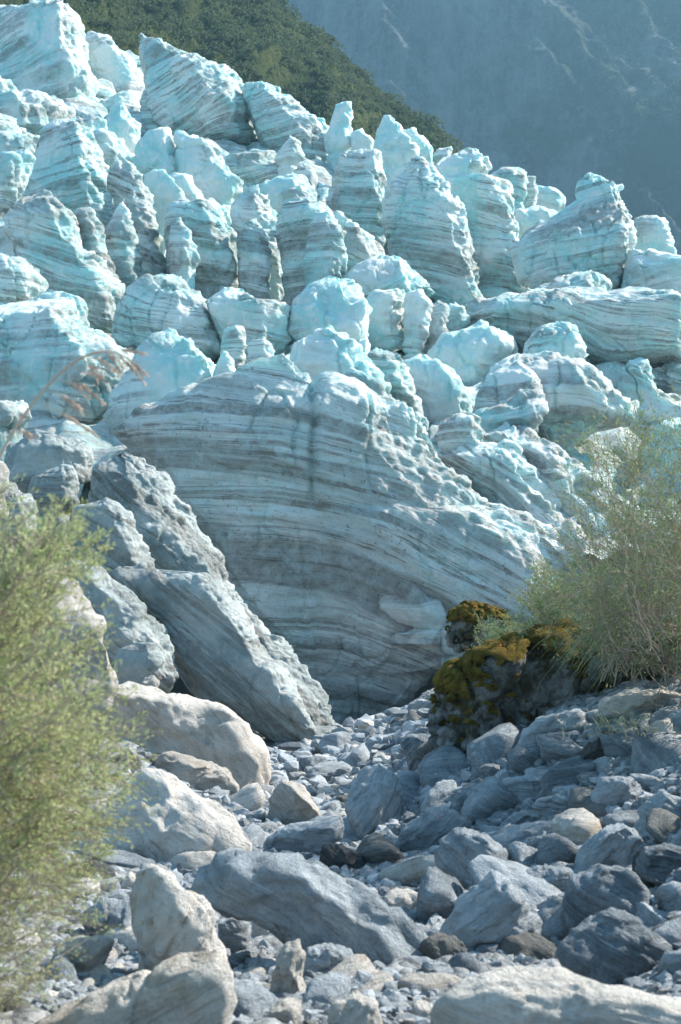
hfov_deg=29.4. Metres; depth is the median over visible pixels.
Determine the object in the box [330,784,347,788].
stone
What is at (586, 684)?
mossy boulder
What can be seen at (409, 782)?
stone
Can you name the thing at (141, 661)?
dead ice block
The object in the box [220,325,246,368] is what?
ice pinnacle
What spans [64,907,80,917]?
stone
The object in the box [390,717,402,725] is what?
stone
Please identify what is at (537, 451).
ice buttress
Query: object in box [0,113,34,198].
ice pinnacle
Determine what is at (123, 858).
stone
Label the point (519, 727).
stone
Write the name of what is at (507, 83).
mountain
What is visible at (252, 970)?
stone
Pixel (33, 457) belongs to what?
dead ice block
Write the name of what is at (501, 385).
ice pinnacle
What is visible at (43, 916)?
stone
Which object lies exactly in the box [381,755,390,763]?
stone
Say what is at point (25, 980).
leafy shrub
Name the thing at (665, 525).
leafy shrub
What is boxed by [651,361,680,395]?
ice pinnacle
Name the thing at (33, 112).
ice pinnacle
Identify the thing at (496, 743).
stone
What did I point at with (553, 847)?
stone
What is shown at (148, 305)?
ice pinnacle
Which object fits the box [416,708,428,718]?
stone
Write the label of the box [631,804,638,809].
stone
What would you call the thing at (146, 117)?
ice pinnacle
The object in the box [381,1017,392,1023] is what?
stone
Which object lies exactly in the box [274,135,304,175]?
ice pinnacle
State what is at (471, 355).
ice pinnacle
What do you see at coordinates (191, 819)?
boulder
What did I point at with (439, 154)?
ice pinnacle
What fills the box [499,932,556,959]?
stone
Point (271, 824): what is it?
stone
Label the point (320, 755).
stone
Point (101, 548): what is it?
leafy shrub
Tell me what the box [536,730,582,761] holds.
stone
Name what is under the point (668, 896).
stone
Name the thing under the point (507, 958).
stone
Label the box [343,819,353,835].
stone
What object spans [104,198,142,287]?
ice pinnacle
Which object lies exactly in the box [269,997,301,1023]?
stone
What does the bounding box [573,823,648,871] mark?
boulder
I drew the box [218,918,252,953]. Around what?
boulder
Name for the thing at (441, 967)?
stone
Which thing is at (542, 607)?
leafy shrub
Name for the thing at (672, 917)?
stone
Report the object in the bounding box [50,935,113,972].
boulder
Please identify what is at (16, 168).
ice pinnacle
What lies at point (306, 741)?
stone
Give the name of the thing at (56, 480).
dead ice block
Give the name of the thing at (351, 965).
stone
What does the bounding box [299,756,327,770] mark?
stone
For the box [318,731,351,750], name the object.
stone
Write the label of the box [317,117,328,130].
ice pinnacle
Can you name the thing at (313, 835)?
boulder
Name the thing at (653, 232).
ice pinnacle
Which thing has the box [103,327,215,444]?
ice pinnacle
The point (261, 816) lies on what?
stone
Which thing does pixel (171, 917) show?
boulder
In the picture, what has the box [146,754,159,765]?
stone
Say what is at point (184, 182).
ice pinnacle
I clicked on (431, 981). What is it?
stone
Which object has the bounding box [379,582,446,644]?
ice horn
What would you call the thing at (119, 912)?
boulder
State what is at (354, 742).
stone
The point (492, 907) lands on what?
boulder
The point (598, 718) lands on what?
stone
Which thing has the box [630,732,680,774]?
stone
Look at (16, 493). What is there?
dead ice block
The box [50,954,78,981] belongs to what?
stone
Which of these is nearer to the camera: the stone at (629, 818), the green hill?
the stone at (629, 818)
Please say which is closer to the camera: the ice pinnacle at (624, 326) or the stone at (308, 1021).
the stone at (308, 1021)
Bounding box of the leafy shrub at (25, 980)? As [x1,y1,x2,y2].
[0,843,136,1023]
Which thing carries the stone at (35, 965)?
on the ground
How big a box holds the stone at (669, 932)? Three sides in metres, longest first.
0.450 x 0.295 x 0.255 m
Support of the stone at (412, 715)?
on the ground
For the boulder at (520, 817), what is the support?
on the ground
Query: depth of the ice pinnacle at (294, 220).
93.88 m
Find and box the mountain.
[286,0,680,254]
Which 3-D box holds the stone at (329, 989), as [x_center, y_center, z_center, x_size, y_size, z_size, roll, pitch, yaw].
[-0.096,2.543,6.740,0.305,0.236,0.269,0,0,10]
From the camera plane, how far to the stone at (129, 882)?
10.63 m
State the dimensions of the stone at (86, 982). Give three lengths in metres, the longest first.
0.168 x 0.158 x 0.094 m
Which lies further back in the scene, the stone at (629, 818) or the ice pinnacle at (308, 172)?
the ice pinnacle at (308, 172)
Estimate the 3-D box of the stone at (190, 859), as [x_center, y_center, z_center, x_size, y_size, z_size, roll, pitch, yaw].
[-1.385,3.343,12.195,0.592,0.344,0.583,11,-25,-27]
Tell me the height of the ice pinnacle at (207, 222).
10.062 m
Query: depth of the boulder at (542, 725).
15.71 m
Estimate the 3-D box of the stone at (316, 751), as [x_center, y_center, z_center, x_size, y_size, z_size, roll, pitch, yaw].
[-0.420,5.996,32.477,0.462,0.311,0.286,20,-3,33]
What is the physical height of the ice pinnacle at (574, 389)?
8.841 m
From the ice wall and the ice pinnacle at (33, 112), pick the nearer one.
the ice wall
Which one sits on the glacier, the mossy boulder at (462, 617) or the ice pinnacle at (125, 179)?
the ice pinnacle at (125, 179)
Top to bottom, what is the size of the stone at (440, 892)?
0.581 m
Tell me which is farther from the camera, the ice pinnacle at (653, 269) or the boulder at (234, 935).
the ice pinnacle at (653, 269)
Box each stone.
[0,930,15,944]
[2,998,30,1011]
[13,928,40,947]
[26,912,59,920]
[26,961,42,968]
[41,871,69,881]
[47,846,80,871]
[47,990,58,997]
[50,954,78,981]
[51,786,101,803]
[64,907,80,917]
[69,877,100,894]
[73,978,93,993]
[77,860,115,878]
[88,964,112,982]
[93,850,155,867]
[104,926,138,951]
[107,947,117,958]
[109,961,123,968]
[110,754,141,772]
[121,872,134,888]
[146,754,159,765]
[165,850,216,869]
[227,947,258,968]
[230,782,265,810]
[233,978,276,1020]
[242,823,269,847]
[244,966,266,974]
[251,813,265,820]
[255,822,267,829]
[264,821,277,828]
[264,948,275,952]
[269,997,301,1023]
[277,752,296,762]
[284,994,302,1003]
[293,746,313,753]
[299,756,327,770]
[302,970,317,978]
[302,973,350,1004]
[303,738,310,744]
[304,1019,315,1023]
[305,761,351,781]
[312,754,328,756]
[314,746,320,753]
[317,786,332,794]
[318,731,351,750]
[320,800,341,809]
[323,954,378,977]
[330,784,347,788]
[335,795,347,802]
[336,808,346,816]
[337,743,369,766]
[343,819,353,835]
[349,741,360,744]
[350,842,358,846]
[356,719,373,731]
[356,832,402,863]
[358,972,393,993]
[372,752,387,760]
[377,854,437,886]
[377,996,395,1018]
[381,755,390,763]
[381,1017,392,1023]
[384,887,417,909]
[385,835,397,840]
[386,831,397,836]
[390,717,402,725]
[394,1012,404,1020]
[396,770,420,804]
[397,971,460,992]
[401,709,420,724]
[404,1019,415,1023]
[405,955,431,964]
[408,985,420,991]
[412,1000,432,1017]
[414,741,432,759]
[415,849,431,855]
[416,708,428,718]
[416,866,464,923]
[418,745,470,787]
[420,780,456,812]
[421,960,453,974]
[448,952,485,973]
[461,776,515,824]
[466,722,520,778]
[468,854,562,904]
[473,943,499,953]
[486,830,497,836]
[489,952,511,961]
[491,820,551,848]
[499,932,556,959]
[507,746,540,774]
[507,841,536,867]
[515,724,529,732]
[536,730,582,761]
[536,833,578,865]
[537,895,562,939]
[540,755,596,795]
[550,807,601,844]
[568,787,619,816]
[588,722,638,757]
[590,756,620,772]
[596,716,613,724]
[601,810,638,828]
[617,715,629,722]
[628,773,661,792]
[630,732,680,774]
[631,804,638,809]
[632,849,654,888]
[634,713,649,719]
[635,902,666,924]
[646,718,680,738]
[646,808,680,844]
[653,916,680,944]
[655,881,680,911]
[655,987,670,994]
[657,950,680,974]
[664,868,680,883]
[668,915,679,920]
[671,787,680,796]
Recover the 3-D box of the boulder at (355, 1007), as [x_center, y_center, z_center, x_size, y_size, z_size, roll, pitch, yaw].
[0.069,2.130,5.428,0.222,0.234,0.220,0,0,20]
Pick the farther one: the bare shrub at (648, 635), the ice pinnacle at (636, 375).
the ice pinnacle at (636, 375)
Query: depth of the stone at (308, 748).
32.06 m
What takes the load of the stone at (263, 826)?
on the ground
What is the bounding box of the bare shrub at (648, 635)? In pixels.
[531,458,680,692]
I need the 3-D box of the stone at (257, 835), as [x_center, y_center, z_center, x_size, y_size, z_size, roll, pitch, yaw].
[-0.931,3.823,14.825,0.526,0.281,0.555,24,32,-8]
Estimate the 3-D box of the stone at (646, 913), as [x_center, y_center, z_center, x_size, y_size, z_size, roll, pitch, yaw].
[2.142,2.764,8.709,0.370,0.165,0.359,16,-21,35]
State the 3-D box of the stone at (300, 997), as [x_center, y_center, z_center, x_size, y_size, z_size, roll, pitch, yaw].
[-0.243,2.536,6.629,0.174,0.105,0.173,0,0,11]
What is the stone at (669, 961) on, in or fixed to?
on the ground
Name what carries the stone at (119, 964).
on the ground
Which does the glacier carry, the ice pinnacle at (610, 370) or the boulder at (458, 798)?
the ice pinnacle at (610, 370)
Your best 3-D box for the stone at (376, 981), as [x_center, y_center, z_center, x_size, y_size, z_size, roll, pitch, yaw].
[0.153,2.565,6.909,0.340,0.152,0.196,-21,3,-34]
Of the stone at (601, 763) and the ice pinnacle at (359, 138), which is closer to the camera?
the stone at (601, 763)
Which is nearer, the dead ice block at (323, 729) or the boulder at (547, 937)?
the boulder at (547, 937)
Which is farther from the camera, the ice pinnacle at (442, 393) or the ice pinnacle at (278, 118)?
the ice pinnacle at (278, 118)
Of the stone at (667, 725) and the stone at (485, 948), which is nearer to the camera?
the stone at (485, 948)
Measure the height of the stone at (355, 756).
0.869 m
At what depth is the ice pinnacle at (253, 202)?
97.81 m
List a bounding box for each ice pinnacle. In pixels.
[0,0,101,98]
[0,76,16,89]
[0,89,75,149]
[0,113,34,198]
[0,147,35,218]
[0,218,16,256]
[0,253,48,304]
[0,289,133,500]
[0,400,31,461]
[3,189,125,336]
[22,118,114,227]
[74,207,115,273]
[76,113,133,169]
[85,31,143,93]
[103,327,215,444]
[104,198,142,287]
[105,93,140,155]
[107,159,166,275]
[111,273,220,361]
[132,127,175,181]
[138,33,257,144]
[139,89,159,130]
[143,169,185,254]
[163,198,238,298]
[167,217,199,289]
[169,172,205,200]
[173,130,243,214]
[205,287,293,362]
[213,351,235,375]
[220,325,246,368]
[223,150,278,191]
[229,184,284,301]
[235,218,271,298]
[242,81,327,161]
[246,333,274,361]
[260,173,316,219]
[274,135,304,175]
[275,196,324,306]
[288,275,371,352]
[289,325,391,396]
[293,163,319,201]
[303,211,347,289]
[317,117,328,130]
[324,101,353,169]
[331,149,387,254]
[333,210,380,278]
[343,253,434,297]
[345,367,388,396]
[349,128,373,149]
[363,347,428,431]
[365,288,405,357]
[373,115,419,197]
[381,155,482,305]
[402,289,432,359]
[403,127,433,164]
[403,354,472,428]
[424,300,450,354]
[427,319,517,386]
[433,146,452,164]
[434,147,529,292]
[434,412,485,467]
[446,302,470,331]
[465,286,680,368]
[472,361,543,428]
[474,388,548,434]
[486,350,638,474]
[491,167,528,209]
[509,172,636,289]
[514,205,557,239]
[523,176,537,208]
[523,321,588,360]
[535,184,565,211]
[536,270,611,290]
[594,361,624,386]
[617,357,680,424]
[621,244,680,293]
[634,215,676,254]
[638,417,680,555]
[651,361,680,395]
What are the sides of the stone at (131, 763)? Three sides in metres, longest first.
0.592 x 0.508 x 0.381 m
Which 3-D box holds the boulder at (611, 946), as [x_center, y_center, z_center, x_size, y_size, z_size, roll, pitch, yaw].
[1.622,2.590,7.508,0.716,0.560,0.519,0,0,23]
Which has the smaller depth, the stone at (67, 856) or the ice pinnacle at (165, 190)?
the stone at (67, 856)
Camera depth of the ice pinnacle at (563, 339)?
78.85 m
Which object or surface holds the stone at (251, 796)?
on the ground
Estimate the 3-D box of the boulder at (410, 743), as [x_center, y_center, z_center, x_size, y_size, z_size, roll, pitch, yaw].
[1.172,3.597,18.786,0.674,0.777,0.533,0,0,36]
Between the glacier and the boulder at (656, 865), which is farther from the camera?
the glacier
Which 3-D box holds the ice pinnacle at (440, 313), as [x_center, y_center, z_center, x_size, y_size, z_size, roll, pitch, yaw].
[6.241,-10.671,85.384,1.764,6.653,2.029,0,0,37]
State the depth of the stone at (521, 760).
15.28 m
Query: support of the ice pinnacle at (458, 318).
on the glacier
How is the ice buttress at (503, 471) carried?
attached to the glacier
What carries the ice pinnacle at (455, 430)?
on the glacier
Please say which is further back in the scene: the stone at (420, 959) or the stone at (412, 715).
the stone at (412, 715)
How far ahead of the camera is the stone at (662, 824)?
10.86 m
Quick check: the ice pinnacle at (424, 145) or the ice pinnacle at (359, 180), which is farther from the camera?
the ice pinnacle at (424, 145)
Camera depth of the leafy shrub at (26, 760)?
4.83 m
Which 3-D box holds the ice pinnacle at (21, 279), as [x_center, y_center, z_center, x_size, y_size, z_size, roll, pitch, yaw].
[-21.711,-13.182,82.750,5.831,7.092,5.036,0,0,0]
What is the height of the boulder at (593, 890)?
0.713 m
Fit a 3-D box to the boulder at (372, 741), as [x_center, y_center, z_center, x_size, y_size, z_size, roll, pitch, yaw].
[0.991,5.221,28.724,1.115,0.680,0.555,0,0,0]
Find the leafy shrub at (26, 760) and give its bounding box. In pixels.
[0,473,165,962]
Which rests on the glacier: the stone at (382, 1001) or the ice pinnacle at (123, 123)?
the ice pinnacle at (123, 123)
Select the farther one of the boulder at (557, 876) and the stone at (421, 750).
the stone at (421, 750)
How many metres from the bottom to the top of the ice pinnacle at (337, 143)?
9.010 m
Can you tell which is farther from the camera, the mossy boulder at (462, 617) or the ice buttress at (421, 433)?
the ice buttress at (421, 433)
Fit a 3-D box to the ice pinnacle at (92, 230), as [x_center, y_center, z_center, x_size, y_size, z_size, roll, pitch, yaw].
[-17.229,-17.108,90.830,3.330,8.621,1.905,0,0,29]
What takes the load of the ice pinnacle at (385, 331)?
on the glacier
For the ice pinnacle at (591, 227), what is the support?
on the glacier
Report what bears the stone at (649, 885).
on the ground
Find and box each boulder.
[0,461,9,521]
[1,562,117,734]
[36,951,237,1023]
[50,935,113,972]
[60,768,251,862]
[79,897,131,935]
[96,681,270,789]
[129,863,227,970]
[142,675,159,687]
[154,751,238,793]
[190,848,427,964]
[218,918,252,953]
[251,923,269,935]
[264,815,343,854]
[266,778,320,824]
[270,939,306,993]
[303,942,352,971]
[319,843,364,869]
[327,990,382,1023]
[344,764,403,837]
[365,733,393,752]
[393,807,471,852]
[399,733,430,770]
[418,931,466,959]
[425,619,591,755]
[429,965,680,1023]
[434,827,510,888]
[439,869,542,948]
[445,600,511,652]
[449,777,483,812]
[501,767,546,805]
[502,809,538,827]
[514,708,592,748]
[526,863,572,890]
[531,793,569,818]
[541,935,555,945]
[556,907,675,984]
[560,863,652,939]
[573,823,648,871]
[578,730,615,759]
[580,621,680,691]
[590,776,644,805]
[595,686,680,718]
[634,789,680,834]
[635,842,680,887]
[666,707,680,729]
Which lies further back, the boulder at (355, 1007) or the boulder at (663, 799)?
the boulder at (663, 799)
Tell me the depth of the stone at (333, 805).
19.72 m
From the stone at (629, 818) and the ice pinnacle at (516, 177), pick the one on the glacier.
the ice pinnacle at (516, 177)
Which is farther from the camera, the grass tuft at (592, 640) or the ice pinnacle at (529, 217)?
the ice pinnacle at (529, 217)
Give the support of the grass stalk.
on the ground
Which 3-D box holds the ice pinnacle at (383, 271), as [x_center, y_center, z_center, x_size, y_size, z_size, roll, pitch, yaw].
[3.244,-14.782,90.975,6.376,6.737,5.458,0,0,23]
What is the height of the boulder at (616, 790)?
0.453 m
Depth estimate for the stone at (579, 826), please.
11.68 m
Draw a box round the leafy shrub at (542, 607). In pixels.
[498,557,608,634]
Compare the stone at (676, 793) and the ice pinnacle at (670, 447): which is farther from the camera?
the ice pinnacle at (670, 447)
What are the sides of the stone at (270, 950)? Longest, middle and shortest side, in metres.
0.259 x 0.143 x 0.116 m
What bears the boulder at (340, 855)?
on the ground
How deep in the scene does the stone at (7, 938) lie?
7.89 m
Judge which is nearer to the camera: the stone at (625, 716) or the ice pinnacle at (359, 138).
the stone at (625, 716)
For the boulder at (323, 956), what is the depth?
7.62 m
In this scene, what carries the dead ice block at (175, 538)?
on the ground
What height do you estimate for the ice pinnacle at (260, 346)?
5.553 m
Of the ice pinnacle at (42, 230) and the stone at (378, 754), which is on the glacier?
the ice pinnacle at (42, 230)
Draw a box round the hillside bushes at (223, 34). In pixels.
[1,0,463,153]
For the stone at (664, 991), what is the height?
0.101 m
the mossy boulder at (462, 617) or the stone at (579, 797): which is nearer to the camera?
the stone at (579, 797)
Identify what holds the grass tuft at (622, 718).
on the ground
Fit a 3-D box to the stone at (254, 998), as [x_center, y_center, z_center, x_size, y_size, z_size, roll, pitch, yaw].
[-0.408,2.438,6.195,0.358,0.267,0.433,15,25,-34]
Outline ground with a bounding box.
[0,560,680,1023]
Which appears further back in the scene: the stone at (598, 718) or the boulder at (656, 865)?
the stone at (598, 718)
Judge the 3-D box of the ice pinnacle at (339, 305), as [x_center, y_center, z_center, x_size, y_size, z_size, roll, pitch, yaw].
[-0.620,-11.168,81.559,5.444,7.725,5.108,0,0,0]
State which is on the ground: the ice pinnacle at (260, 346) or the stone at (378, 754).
the stone at (378, 754)
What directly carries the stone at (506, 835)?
on the ground
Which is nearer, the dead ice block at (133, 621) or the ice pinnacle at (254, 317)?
the dead ice block at (133, 621)
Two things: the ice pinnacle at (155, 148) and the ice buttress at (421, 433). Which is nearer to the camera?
the ice buttress at (421, 433)
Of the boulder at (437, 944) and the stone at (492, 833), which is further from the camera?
the stone at (492, 833)
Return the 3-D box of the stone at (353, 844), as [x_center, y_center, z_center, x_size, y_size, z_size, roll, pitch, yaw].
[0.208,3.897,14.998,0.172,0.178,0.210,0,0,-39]
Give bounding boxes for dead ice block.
[0,482,38,599]
[4,429,93,516]
[27,464,79,549]
[63,559,179,693]
[68,497,158,621]
[87,451,334,725]
[110,562,318,747]
[114,642,164,684]
[251,725,336,737]
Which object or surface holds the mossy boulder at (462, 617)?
on the ground
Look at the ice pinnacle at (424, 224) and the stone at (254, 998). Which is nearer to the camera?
the stone at (254, 998)
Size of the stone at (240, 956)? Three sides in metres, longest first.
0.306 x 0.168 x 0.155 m
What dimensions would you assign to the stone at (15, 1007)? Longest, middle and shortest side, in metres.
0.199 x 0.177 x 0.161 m
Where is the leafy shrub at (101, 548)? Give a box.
[1,509,114,699]
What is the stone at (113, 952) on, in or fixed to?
on the ground
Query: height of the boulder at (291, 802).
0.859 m
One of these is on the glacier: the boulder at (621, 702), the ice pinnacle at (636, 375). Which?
the ice pinnacle at (636, 375)
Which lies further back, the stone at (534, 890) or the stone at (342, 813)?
the stone at (342, 813)
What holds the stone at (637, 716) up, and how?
on the ground
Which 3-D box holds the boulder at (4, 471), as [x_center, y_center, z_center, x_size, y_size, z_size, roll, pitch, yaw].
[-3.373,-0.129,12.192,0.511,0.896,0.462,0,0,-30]
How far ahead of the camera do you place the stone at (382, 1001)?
6.33 m
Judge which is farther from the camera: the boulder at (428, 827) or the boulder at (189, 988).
the boulder at (428, 827)
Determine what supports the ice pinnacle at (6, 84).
on the glacier
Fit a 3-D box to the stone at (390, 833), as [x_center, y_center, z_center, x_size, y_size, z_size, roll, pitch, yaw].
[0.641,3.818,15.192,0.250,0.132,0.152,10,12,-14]
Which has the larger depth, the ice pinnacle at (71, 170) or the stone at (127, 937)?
the ice pinnacle at (71, 170)
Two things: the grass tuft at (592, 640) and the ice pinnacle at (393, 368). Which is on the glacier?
the ice pinnacle at (393, 368)
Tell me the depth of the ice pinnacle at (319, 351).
69.97 m
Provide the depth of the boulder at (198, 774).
20.36 m
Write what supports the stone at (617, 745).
on the ground
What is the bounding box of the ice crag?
[439,622,464,665]
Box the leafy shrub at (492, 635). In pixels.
[465,608,522,649]
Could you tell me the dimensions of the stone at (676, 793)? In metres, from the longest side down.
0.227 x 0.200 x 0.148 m
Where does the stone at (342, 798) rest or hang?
on the ground
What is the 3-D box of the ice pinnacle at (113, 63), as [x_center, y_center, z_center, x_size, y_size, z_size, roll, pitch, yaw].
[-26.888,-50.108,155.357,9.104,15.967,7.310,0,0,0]
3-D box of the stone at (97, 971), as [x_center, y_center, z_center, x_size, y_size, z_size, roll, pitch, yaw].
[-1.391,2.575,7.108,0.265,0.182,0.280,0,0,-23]
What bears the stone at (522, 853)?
on the ground
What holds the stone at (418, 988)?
on the ground
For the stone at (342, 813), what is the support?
on the ground
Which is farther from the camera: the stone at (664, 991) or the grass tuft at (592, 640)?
the grass tuft at (592, 640)
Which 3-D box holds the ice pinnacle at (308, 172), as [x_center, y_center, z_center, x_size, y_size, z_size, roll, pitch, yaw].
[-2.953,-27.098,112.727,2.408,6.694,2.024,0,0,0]
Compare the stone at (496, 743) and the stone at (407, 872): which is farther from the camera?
the stone at (496, 743)
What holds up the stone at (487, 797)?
on the ground
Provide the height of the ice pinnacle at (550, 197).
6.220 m
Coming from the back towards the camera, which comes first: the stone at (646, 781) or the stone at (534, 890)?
the stone at (646, 781)
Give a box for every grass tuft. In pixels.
[520,614,677,700]
[531,705,662,742]
[591,623,680,691]
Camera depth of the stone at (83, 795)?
15.54 m
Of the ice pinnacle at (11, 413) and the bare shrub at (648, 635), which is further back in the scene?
the ice pinnacle at (11, 413)
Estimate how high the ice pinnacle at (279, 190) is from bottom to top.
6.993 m
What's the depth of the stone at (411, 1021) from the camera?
5.70 m
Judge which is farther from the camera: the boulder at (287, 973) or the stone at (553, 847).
the stone at (553, 847)
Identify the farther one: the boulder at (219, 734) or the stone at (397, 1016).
the boulder at (219, 734)
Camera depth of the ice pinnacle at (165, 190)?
100.14 m
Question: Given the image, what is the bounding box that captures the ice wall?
[111,353,580,721]
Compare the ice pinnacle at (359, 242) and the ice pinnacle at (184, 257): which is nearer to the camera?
the ice pinnacle at (184, 257)
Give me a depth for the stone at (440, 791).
15.70 m
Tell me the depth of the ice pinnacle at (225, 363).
69.15 m
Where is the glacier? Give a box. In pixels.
[1,78,680,590]
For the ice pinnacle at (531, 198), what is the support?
on the glacier
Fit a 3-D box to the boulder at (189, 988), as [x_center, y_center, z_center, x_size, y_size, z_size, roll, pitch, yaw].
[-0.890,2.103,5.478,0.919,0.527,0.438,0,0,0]
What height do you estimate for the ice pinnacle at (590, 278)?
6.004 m
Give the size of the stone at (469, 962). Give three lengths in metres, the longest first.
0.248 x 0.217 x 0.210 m
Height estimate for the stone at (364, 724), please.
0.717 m
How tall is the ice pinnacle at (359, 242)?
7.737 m
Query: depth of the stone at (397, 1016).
5.93 m
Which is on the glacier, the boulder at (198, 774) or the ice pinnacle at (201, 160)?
the ice pinnacle at (201, 160)
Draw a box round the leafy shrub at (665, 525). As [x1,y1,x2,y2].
[480,377,680,712]
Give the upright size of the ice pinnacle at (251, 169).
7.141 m
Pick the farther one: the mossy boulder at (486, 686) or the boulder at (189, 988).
the mossy boulder at (486, 686)
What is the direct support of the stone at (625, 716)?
on the ground
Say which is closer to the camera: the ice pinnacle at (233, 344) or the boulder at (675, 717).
the boulder at (675, 717)
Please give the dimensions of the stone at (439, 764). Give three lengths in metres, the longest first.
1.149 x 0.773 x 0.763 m
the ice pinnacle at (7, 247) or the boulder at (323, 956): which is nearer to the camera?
the boulder at (323, 956)
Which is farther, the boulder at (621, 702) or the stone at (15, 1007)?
the boulder at (621, 702)
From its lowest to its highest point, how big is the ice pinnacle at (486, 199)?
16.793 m
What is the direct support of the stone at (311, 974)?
on the ground
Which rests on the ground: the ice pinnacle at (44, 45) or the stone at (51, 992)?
the stone at (51, 992)
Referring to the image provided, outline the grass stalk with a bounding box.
[0,347,150,458]
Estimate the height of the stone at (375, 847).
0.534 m
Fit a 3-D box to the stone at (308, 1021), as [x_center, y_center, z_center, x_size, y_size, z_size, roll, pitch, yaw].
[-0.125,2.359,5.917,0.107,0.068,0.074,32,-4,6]
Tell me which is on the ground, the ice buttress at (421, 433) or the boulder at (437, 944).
the boulder at (437, 944)
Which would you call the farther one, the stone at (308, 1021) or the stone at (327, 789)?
the stone at (327, 789)
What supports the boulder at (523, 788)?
on the ground
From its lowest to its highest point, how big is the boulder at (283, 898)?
1.222 m
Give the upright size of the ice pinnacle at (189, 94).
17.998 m
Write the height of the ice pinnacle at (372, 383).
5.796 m
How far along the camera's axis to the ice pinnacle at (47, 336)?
73.65 m
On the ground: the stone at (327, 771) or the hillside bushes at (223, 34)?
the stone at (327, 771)
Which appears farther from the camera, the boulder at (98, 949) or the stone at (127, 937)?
the stone at (127, 937)
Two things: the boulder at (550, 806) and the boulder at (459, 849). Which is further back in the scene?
the boulder at (550, 806)
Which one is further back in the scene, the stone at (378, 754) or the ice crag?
the ice crag
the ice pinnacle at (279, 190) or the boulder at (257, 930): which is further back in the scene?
the ice pinnacle at (279, 190)
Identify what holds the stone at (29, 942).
on the ground
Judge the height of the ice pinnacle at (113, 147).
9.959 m
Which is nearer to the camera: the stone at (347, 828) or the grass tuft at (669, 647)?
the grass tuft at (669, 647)
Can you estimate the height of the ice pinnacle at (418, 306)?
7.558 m
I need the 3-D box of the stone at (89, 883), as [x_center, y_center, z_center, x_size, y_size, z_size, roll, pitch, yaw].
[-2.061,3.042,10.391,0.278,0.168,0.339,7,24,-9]
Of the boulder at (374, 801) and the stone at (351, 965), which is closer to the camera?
the stone at (351, 965)
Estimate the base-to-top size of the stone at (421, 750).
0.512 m
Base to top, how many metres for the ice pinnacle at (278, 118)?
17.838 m
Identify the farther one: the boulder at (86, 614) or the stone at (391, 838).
the boulder at (86, 614)
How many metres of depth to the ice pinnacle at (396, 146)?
126.50 m
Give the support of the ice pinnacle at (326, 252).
on the glacier
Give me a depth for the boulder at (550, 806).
12.76 m
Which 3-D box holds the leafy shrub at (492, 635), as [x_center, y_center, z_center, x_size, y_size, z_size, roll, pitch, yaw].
[2.705,2.183,21.971,1.264,1.166,1.386,0,0,0]
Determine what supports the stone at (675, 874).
on the ground
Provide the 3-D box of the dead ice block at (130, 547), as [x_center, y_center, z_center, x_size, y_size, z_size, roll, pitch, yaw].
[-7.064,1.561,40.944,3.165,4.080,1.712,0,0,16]
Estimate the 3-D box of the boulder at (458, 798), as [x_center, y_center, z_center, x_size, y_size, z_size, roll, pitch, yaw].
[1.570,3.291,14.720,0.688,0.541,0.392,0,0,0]
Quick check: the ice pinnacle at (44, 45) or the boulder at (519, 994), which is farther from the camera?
the ice pinnacle at (44, 45)
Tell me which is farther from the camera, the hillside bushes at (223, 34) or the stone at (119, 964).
the hillside bushes at (223, 34)
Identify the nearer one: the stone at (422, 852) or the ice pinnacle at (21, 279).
the stone at (422, 852)
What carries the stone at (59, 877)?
on the ground
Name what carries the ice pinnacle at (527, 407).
on the glacier
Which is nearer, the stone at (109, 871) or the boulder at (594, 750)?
the stone at (109, 871)
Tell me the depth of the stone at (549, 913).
8.98 m
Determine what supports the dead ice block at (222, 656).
on the ground
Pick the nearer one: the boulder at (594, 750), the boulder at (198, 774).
the boulder at (594, 750)
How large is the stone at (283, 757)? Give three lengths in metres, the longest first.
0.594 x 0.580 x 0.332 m
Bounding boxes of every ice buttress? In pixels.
[414,411,440,459]
[437,439,600,620]
[482,422,660,618]
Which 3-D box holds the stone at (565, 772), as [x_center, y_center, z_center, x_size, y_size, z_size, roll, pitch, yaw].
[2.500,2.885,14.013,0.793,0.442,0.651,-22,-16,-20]
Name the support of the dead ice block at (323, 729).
on the ground
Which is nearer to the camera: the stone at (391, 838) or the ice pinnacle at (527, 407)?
the stone at (391, 838)
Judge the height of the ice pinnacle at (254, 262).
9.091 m
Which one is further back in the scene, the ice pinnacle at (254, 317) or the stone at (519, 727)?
the ice pinnacle at (254, 317)
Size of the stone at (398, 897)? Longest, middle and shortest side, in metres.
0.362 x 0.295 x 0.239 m
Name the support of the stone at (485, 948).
on the ground
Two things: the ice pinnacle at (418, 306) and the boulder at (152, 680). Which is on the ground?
the boulder at (152, 680)
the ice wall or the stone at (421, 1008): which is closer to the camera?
the stone at (421, 1008)
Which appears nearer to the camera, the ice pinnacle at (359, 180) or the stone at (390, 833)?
the stone at (390, 833)
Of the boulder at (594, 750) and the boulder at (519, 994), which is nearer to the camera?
the boulder at (519, 994)

